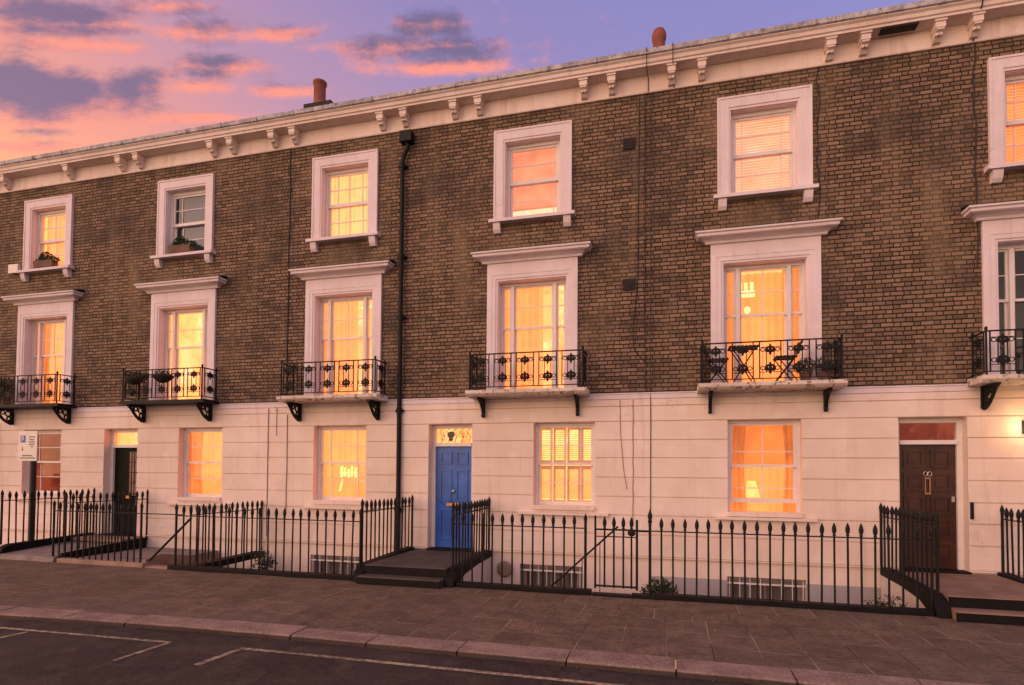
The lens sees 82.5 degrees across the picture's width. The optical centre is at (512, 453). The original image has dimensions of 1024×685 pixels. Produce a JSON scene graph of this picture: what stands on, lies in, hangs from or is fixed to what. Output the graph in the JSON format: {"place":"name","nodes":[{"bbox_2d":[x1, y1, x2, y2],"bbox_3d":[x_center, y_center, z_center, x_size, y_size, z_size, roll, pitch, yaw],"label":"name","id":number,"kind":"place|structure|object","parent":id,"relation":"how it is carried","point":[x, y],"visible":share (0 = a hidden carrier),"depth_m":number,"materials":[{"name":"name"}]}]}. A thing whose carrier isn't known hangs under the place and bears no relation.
{"place":"outdoors","nodes":[
{"label":"outdoors","id":0,"kind":"place"},
{"bbox_2d":[0,533,146,561],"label":"entrance steps","id":1,"kind":"structure","parent":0,"point":[40,550],"depth_m":12.37,"materials":[{"name":"stone"}]},
{"bbox_2d":[18,430,37,540],"bbox_3d":[-10.460,0.686,12.673,0.530,2.410,0.171,0,-2,15],"label":"parking sign","id":2,"kind":"object","parent":1,"relation":"on","point":[28,446],"visible":1,"depth_m":12.63,"materials":[{"name":"metal"}]},
{"bbox_2d":[0,487,94,544],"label":"iron railing","id":3,"kind":"object","parent":1,"relation":"on","point":[30,499],"visible":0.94,"depth_m":12.71,"materials":[{"name":"black metal"}]},
{"bbox_2d":[63,489,148,550],"bbox_3d":[-8.708,1.382,12.630,0.089,1.198,1.968,0,-2,15],"label":"iron railing","id":4,"kind":"object","parent":1,"relation":"on","point":[106,497],"visible":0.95,"depth_m":12.55,"materials":[{"name":"black metal"}]},
{"bbox_2d":[78,547,217,561],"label":"forecourt","id":5,"kind":"structure","parent":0,"point":[148,551],"depth_m":12.52,"materials":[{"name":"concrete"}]},
{"bbox_2d":[0,619,757,684],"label":"road","id":6,"kind":"structure","parent":0,"point":[34,658],"depth_m":5.76,"materials":[{"name":"grey asphalt"}]},
{"bbox_2d":[0,627,621,684],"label":"road marking","id":7,"kind":"object","parent":6,"relation":"on","point":[396,663],"visible":1,"depth_m":5.94,"materials":[{"name":"paint"}]},
{"bbox_2d":[0,606,984,684],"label":"kerb","id":8,"kind":"structure","parent":6,"relation":"on","point":[686,668],"depth_m":6.10,"materials":[{"name":"stone"}]},
{"bbox_2d":[352,546,490,588],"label":"entrance steps","id":9,"kind":"structure","parent":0,"point":[416,568],"depth_m":9.78,"materials":[{"name":"stone"}]},
{"bbox_2d":[361,495,413,562],"bbox_3d":[-2.291,1.337,10.900,0.070,1.097,2.019,0,-2,16],"label":"iron railing","id":10,"kind":"object","parent":9,"relation":"on","point":[403,501],"visible":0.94,"depth_m":10.81,"materials":[{"name":"black metal"}]},
{"bbox_2d":[452,497,490,565],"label":"iron railing","id":11,"kind":"object","parent":9,"relation":"on","point":[456,509],"visible":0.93,"depth_m":10.53,"materials":[{"name":"black metal"}]},
{"bbox_2d":[0,0,922,160],"label":"sky","id":12,"kind":"structure","parent":0,"point":[74,73],"materials":[{"name":"purple"}]},
{"bbox_2d":[0,559,1023,684],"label":"pavement","id":13,"kind":"structure","parent":0,"point":[945,649],"depth_m":7.39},
{"bbox_2d":[57,557,149,567],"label":"railing kerb","id":14,"kind":"structure","parent":13,"relation":"on","point":[119,563],"depth_m":11.22,"materials":[{"name":"stone"}]},
{"bbox_2d":[52,500,181,562],"bbox_3d":[-7.636,1.487,11.249,3.180,1.153,0.078,0,-2,15],"label":"iron railing","id":15,"kind":"object","parent":14,"relation":"on","point":[141,513],"visible":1,"depth_m":11.35,"materials":[{"name":"black metal"}]},
{"bbox_2d":[167,564,352,580],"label":"railing kerb","id":16,"kind":"structure","parent":13,"relation":"on","point":[330,576],"depth_m":10.30,"materials":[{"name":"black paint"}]},
{"bbox_2d":[189,500,263,566],"bbox_3d":[-5.745,1.599,11.822,0.220,1.264,1.946,0,-2,15],"label":"iron railing","id":17,"kind":"object","parent":16,"relation":"on","point":[231,559],"visible":0.81,"depth_m":11.76,"materials":[{"name":"black metal"}]},
{"bbox_2d":[174,504,362,574],"bbox_3d":[-4.416,1.495,10.398,3.880,1.152,0.084,0,-2,15],"label":"iron railing","id":18,"kind":"object","parent":16,"relation":"on","point":[276,518],"visible":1,"depth_m":10.37,"materials":[{"name":"black metal"}]},
{"bbox_2d":[456,581,591,595],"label":"railing kerb","id":19,"kind":"structure","parent":13,"relation":"on","point":[527,588],"depth_m":9.08,"materials":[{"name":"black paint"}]},
{"bbox_2d":[452,512,586,588],"bbox_3d":[0.081,1.487,9.198,2.211,1.161,0.080,0,-2,15],"label":"iron railing","id":20,"kind":"object","parent":19,"relation":"on","point":[543,526],"visible":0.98,"depth_m":9.17,"materials":[{"name":"black metal"}]},
{"bbox_2d":[591,592,630,597],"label":"railing kerb","id":21,"kind":"structure","parent":13,"relation":"on","point":[621,595],"depth_m":8.75,"materials":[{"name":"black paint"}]},
{"bbox_2d":[631,593,655,599],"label":"railing kerb","id":22,"kind":"structure","parent":13,"relation":"on","point":[643,596],"depth_m":8.61,"materials":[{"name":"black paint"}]},
{"bbox_2d":[656,592,934,616],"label":"railing kerb","id":23,"kind":"structure","parent":13,"relation":"on","point":[913,611],"depth_m":8.08,"materials":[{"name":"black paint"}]},
{"bbox_2d":[648,510,933,609],"bbox_3d":[3.803,1.449,8.213,3.700,1.267,0.080,0,-2,15],"label":"iron railing","id":24,"kind":"object","parent":23,"relation":"on","point":[861,531],"visible":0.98,"depth_m":8.15,"materials":[{"name":"black metal"}]},
{"bbox_2d":[594,515,648,590],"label":"area gate","id":25,"kind":"structure","parent":24,"relation":"attached to","point":[631,531],"depth_m":8.78,"materials":[{"name":"black metal"}]},
{"bbox_2d":[393,13,880,604],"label":"terraced house","id":26,"kind":"structure","parent":0,"point":[595,255],"depth_m":10.85,"materials":[{"name":"brick"}]},
{"bbox_2d":[426,424,472,551],"bbox_3d":[-1.113,0.673,12.141,0.930,2.520,1.165,0,-2,15],"label":"door","id":27,"kind":"structure","parent":26,"relation":"in","point":[452,457],"depth_m":11.90,"materials":[{"name":"blue paint"}]},
{"bbox_2d":[497,561,510,576],"bbox_3d":[-0.144,2.215,11.246,0.310,0.310,0.035,0,-2,15],"label":"wall disc","id":28,"kind":"object","parent":26,"relation":"attached to","point":[506,569],"depth_m":11.23,"materials":[{"name":"stone"}]},
{"bbox_2d":[470,240,592,389],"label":"window","id":29,"kind":"structure","parent":26,"relation":"in","point":[532,291],"depth_m":11.52,"materials":[{"name":"white paint"}]},
{"bbox_2d":[488,120,575,234],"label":"window","id":30,"kind":"structure","parent":26,"relation":"in","point":[533,164],"depth_m":11.57,"materials":[{"name":"white paint"}]},
{"bbox_2d":[520,564,581,587],"bbox_3d":[0.775,2.762,11.279,1.200,1.280,0.331,0,-2,15],"label":"window","id":31,"kind":"structure","parent":26,"relation":"in","point":[527,568],"depth_m":11.31,"materials":[{"name":"paint"}]},
{"bbox_2d":[517,423,608,515],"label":"window","id":32,"kind":"structure","parent":26,"relation":"in","point":[564,452],"depth_m":11.38,"materials":[{"name":"white paint"}]},
{"bbox_2d":[703,345,728,382],"bbox_3d":[3.549,-1.555,10.202,0.435,0.718,0.320,0,-2,15],"label":"folding chair","id":33,"kind":"object","parent":26,"relation":"on","point":[714,360],"visible":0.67,"depth_m":10.09,"materials":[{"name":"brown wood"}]},
{"bbox_2d":[727,344,758,381],"bbox_3d":[3.994,-1.522,10.083,0.500,0.653,0.321,0,-2,15],"label":"folding table","id":34,"kind":"object","parent":26,"relation":"on","point":[739,346],"visible":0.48,"depth_m":9.99,"materials":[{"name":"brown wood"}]},
{"bbox_2d":[713,84,818,211],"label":"window","id":35,"kind":"structure","parent":26,"relation":"in","point":[765,138],"depth_m":10.48,"materials":[{"name":"white paint"}]},
{"bbox_2d":[715,420,817,521],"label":"window","id":36,"kind":"structure","parent":26,"relation":"in","point":[763,457],"depth_m":10.54,"materials":[{"name":"white paint"}]},
{"bbox_2d":[727,576,805,600],"bbox_3d":[4.452,2.780,10.300,1.270,1.240,0.331,0,-2,15],"label":"window","id":37,"kind":"structure","parent":26,"relation":"in","point":[776,584],"depth_m":10.31,"materials":[{"name":"paint"}]},
{"bbox_2d":[694,216,842,382],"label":"window","id":38,"kind":"structure","parent":26,"relation":"in","point":[766,278],"depth_m":10.42,"materials":[{"name":"white paint"}]},
{"bbox_2d":[773,340,802,380],"bbox_3d":[4.671,-1.555,9.903,0.435,0.718,0.320,0,-2,15],"label":"folding chair","id":39,"kind":"object","parent":26,"relation":"on","point":[784,357],"visible":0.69,"depth_m":9.80,"materials":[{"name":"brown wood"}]},
{"bbox_2d":[796,357,815,379],"bbox_3d":[4.941,-1.423,9.830,0.312,0.444,0.261,1,-2,-12],"label":"potted plant","id":40,"kind":"object","parent":26,"relation":"on","point":[803,373],"visible":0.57,"depth_m":9.77,"materials":[{"name":"green plant"}]},
{"bbox_2d":[812,356,833,379],"bbox_3d":[5.197,-1.420,9.756,0.344,0.437,0.267,0,-2,15],"label":"potted plant","id":41,"kind":"object","parent":26,"relation":"on","point":[823,373],"visible":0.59,"depth_m":9.71,"materials":[{"name":"green plant"}]},
{"bbox_2d":[880,567,1023,625],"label":"entrance steps","id":42,"kind":"structure","parent":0,"point":[998,598],"depth_m":7.88,"materials":[{"name":"grey stone"}]},
{"bbox_2d":[879,503,939,592],"bbox_3d":[5.892,1.329,8.745,0.078,1.108,2.059,0,-2,13],"label":"iron railing","id":43,"kind":"object","parent":42,"relation":"on","point":[903,513],"visible":0.95,"depth_m":8.63,"materials":[{"name":"black metal"}]},
{"bbox_2d":[1000,505,1023,579],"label":"iron railing","id":44,"kind":"object","parent":42,"relation":"on","point":[1006,513],"visible":0.88,"depth_m":8.96,"materials":[{"name":"black metal"}]},
{"label":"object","id":45,"kind":"structure","parent":0,"visible":0},
{"bbox_2d":[0,148,92,545],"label":"terraced house","id":46,"kind":"structure","parent":45,"relation":"on","point":[45,202],"depth_m":14.61,"materials":[{"name":"brick"}]},
{"bbox_2d":[0,378,13,404],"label":"potted plant","id":47,"kind":"object","parent":46,"relation":"on","point":[6,399],"visible":0.58,"depth_m":14.34,"materials":[{"name":"green plant"}]},
{"bbox_2d":[12,430,62,501],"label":"window","id":48,"kind":"structure","parent":46,"relation":"in","point":[49,457],"depth_m":15.25,"materials":[{"name":"white paint"}]},
{"bbox_2d":[0,289,83,404],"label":"window","id":49,"kind":"structure","parent":46,"relation":"in","point":[46,320],"depth_m":14.72,"materials":[{"name":"white paint"}]},
{"bbox_2d":[16,194,74,281],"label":"window","id":50,"kind":"structure","parent":46,"relation":"in","point":[48,222],"depth_m":14.76,"materials":[{"name":"white paint"}]},
{"bbox_2d":[33,251,59,267],"bbox_3d":[-11.597,-4.864,14.583,0.736,0.415,0.214,0,-2,15],"label":"window box","id":51,"kind":"object","parent":46,"relation":"on","point":[47,260],"visible":1,"depth_m":14.54,"materials":[{"name":"brown plant"}]},
{"bbox_2d":[141,554,221,568],"bbox_3d":[-6.483,3.243,11.883,0.680,2.550,2.020,0,-2,15],"label":"area stair","id":52,"kind":"object","parent":45,"relation":"on","point":[160,561],"visible":0.19,"depth_m":11.51,"materials":[{"name":"stone"}]},
{"bbox_2d":[149,518,189,560],"bbox_3d":[-6.474,1.614,11.064,0.845,0.851,0.047,0,-2,4],"label":"stair handrail","id":53,"kind":"object","parent":52,"relation":"attached to","point":[169,540],"visible":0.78,"depth_m":11.05,"materials":[{"name":"black metal"}]},
{"bbox_2d":[77,78,401,574],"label":"terraced house","id":54,"kind":"structure","parent":45,"relation":"on","point":[260,323],"depth_m":12.97,"materials":[{"name":"brick"}]},
{"bbox_2d":[100,429,137,536],"bbox_3d":[-9.134,0.677,14.273,0.990,2.520,1.165,0,-2,15],"label":"door","id":55,"kind":"structure","parent":54,"relation":"in","point":[123,472],"depth_m":14.05,"materials":[{"name":"black paint"}]},
{"bbox_2d":[124,372,143,388],"bbox_3d":[-8.429,-1.651,13.037,0.398,0.372,0.370,0,-2,15],"label":"hanging bowl","id":56,"kind":"object","parent":54,"relation":"attached to","point":[135,380],"visible":1,"depth_m":12.95,"materials":[{"name":"green plant"}]},
{"bbox_2d":[151,370,173,386],"bbox_3d":[-7.680,-1.669,12.838,0.440,0.396,0.429,0,-2,15],"label":"hanging bowl","id":57,"kind":"object","parent":54,"relation":"attached to","point":[161,377],"visible":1,"depth_m":12.74,"materials":[{"name":"black metal"}]},
{"bbox_2d":[133,275,227,399],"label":"window","id":58,"kind":"structure","parent":54,"relation":"in","point":[183,311],"depth_m":13.64,"materials":[{"name":"white paint"}]},
{"bbox_2d":[167,236,196,253],"bbox_3d":[-7.605,-4.871,13.527,0.736,0.426,0.214,0,-2,15],"label":"window box","id":59,"kind":"object","parent":54,"relation":"on","point":[181,245],"visible":1,"depth_m":13.48,"materials":[{"name":"brown plant"}]},
{"bbox_2d":[150,173,215,268],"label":"window","id":60,"kind":"structure","parent":54,"relation":"in","point":[185,205],"depth_m":13.69,"materials":[{"name":"white paint"}]},
{"bbox_2d":[166,428,229,505],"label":"window","id":61,"kind":"structure","parent":54,"relation":"in","point":[202,469],"depth_m":13.70,"materials":[{"name":"white paint"}]},
{"bbox_2d":[311,555,358,574],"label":"window","id":62,"kind":"structure","parent":54,"relation":"in","point":[321,558],"depth_m":12.50,"materials":[{"name":"paint"}]},
{"bbox_2d":[302,426,373,509],"bbox_3d":[-3.600,0.257,12.459,1.640,1.805,0.498,0,-2,15],"label":"window","id":63,"kind":"structure","parent":54,"relation":"in","point":[341,469],"depth_m":12.63,"materials":[{"name":"white paint"}]},
{"bbox_2d":[288,259,394,394],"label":"window","id":64,"kind":"structure","parent":54,"relation":"in","point":[343,302],"depth_m":12.58,"materials":[{"name":"white paint"}]},
{"bbox_2d":[305,149,380,252],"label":"window","id":65,"kind":"structure","parent":54,"relation":"in","point":[345,187],"depth_m":12.63,"materials":[{"name":"white paint"}]},
{"bbox_2d":[248,548,277,569],"bbox_3d":[-5.172,2.211,12.126,0.412,0.560,0.732,0,-2,15],"label":"shrub","id":66,"kind":"object","parent":45,"relation":"on","point":[264,564],"visible":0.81,"depth_m":12.12,"materials":[{"name":"green plant"}]},
{"bbox_2d":[639,577,678,594],"bbox_3d":[2.310,2.300,9.236,0.557,0.824,0.818,-1,-2,32],"label":"shrub","id":67,"kind":"object","parent":45,"relation":"on","point":[655,588],"visible":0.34,"depth_m":9.05,"materials":[{"name":"green plant"}]},
{"bbox_2d":[864,594,907,606],"bbox_3d":[5.346,2.263,8.329,0.537,0.591,0.854,0,-2,15],"label":"shrub","id":68,"kind":"object","parent":45,"relation":"on","point":[882,603],"visible":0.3,"depth_m":8.28,"materials":[{"name":"green plant"}]},
{"bbox_2d":[842,0,1023,587],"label":"terraced house","id":69,"kind":"structure","parent":45,"relation":"on","point":[933,143],"depth_m":9.65,"materials":[{"name":"brick"}]},
{"bbox_2d":[898,417,971,573],"bbox_3d":[6.981,0.669,9.989,0.980,2.520,1.165,0,-2,15],"label":"door","id":70,"kind":"structure","parent":69,"relation":"in","point":[930,479],"depth_m":9.70,"materials":[{"name":"brown paint"}]},
{"bbox_2d":[960,199,1023,374],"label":"window","id":71,"kind":"structure","parent":69,"relation":"in","point":[1002,222],"depth_m":9.40,"materials":[{"name":"white paint"}]},
{"bbox_2d":[984,53,1023,184],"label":"window","id":72,"kind":"structure","parent":69,"relation":"in","point":[1005,74],"depth_m":9.44,"materials":[{"name":"white paint"}]},
{"bbox_3d":[0.485,3.477,9.603,2.400,2.050,0.790,0,-2,15],"label":"area stair","id":73,"kind":"object","parent":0,"visible":0},
{"bbox_2d":[551,526,617,591],"bbox_3d":[0.606,2.498,10.062,2.422,2.587,0.032,0,-2,15],"label":"stair handrail","id":74,"kind":"object","parent":73,"relation":"attached to","point":[582,558],"visible":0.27,"depth_m":9.91,"materials":[{"name":"black metal"}]}
]}

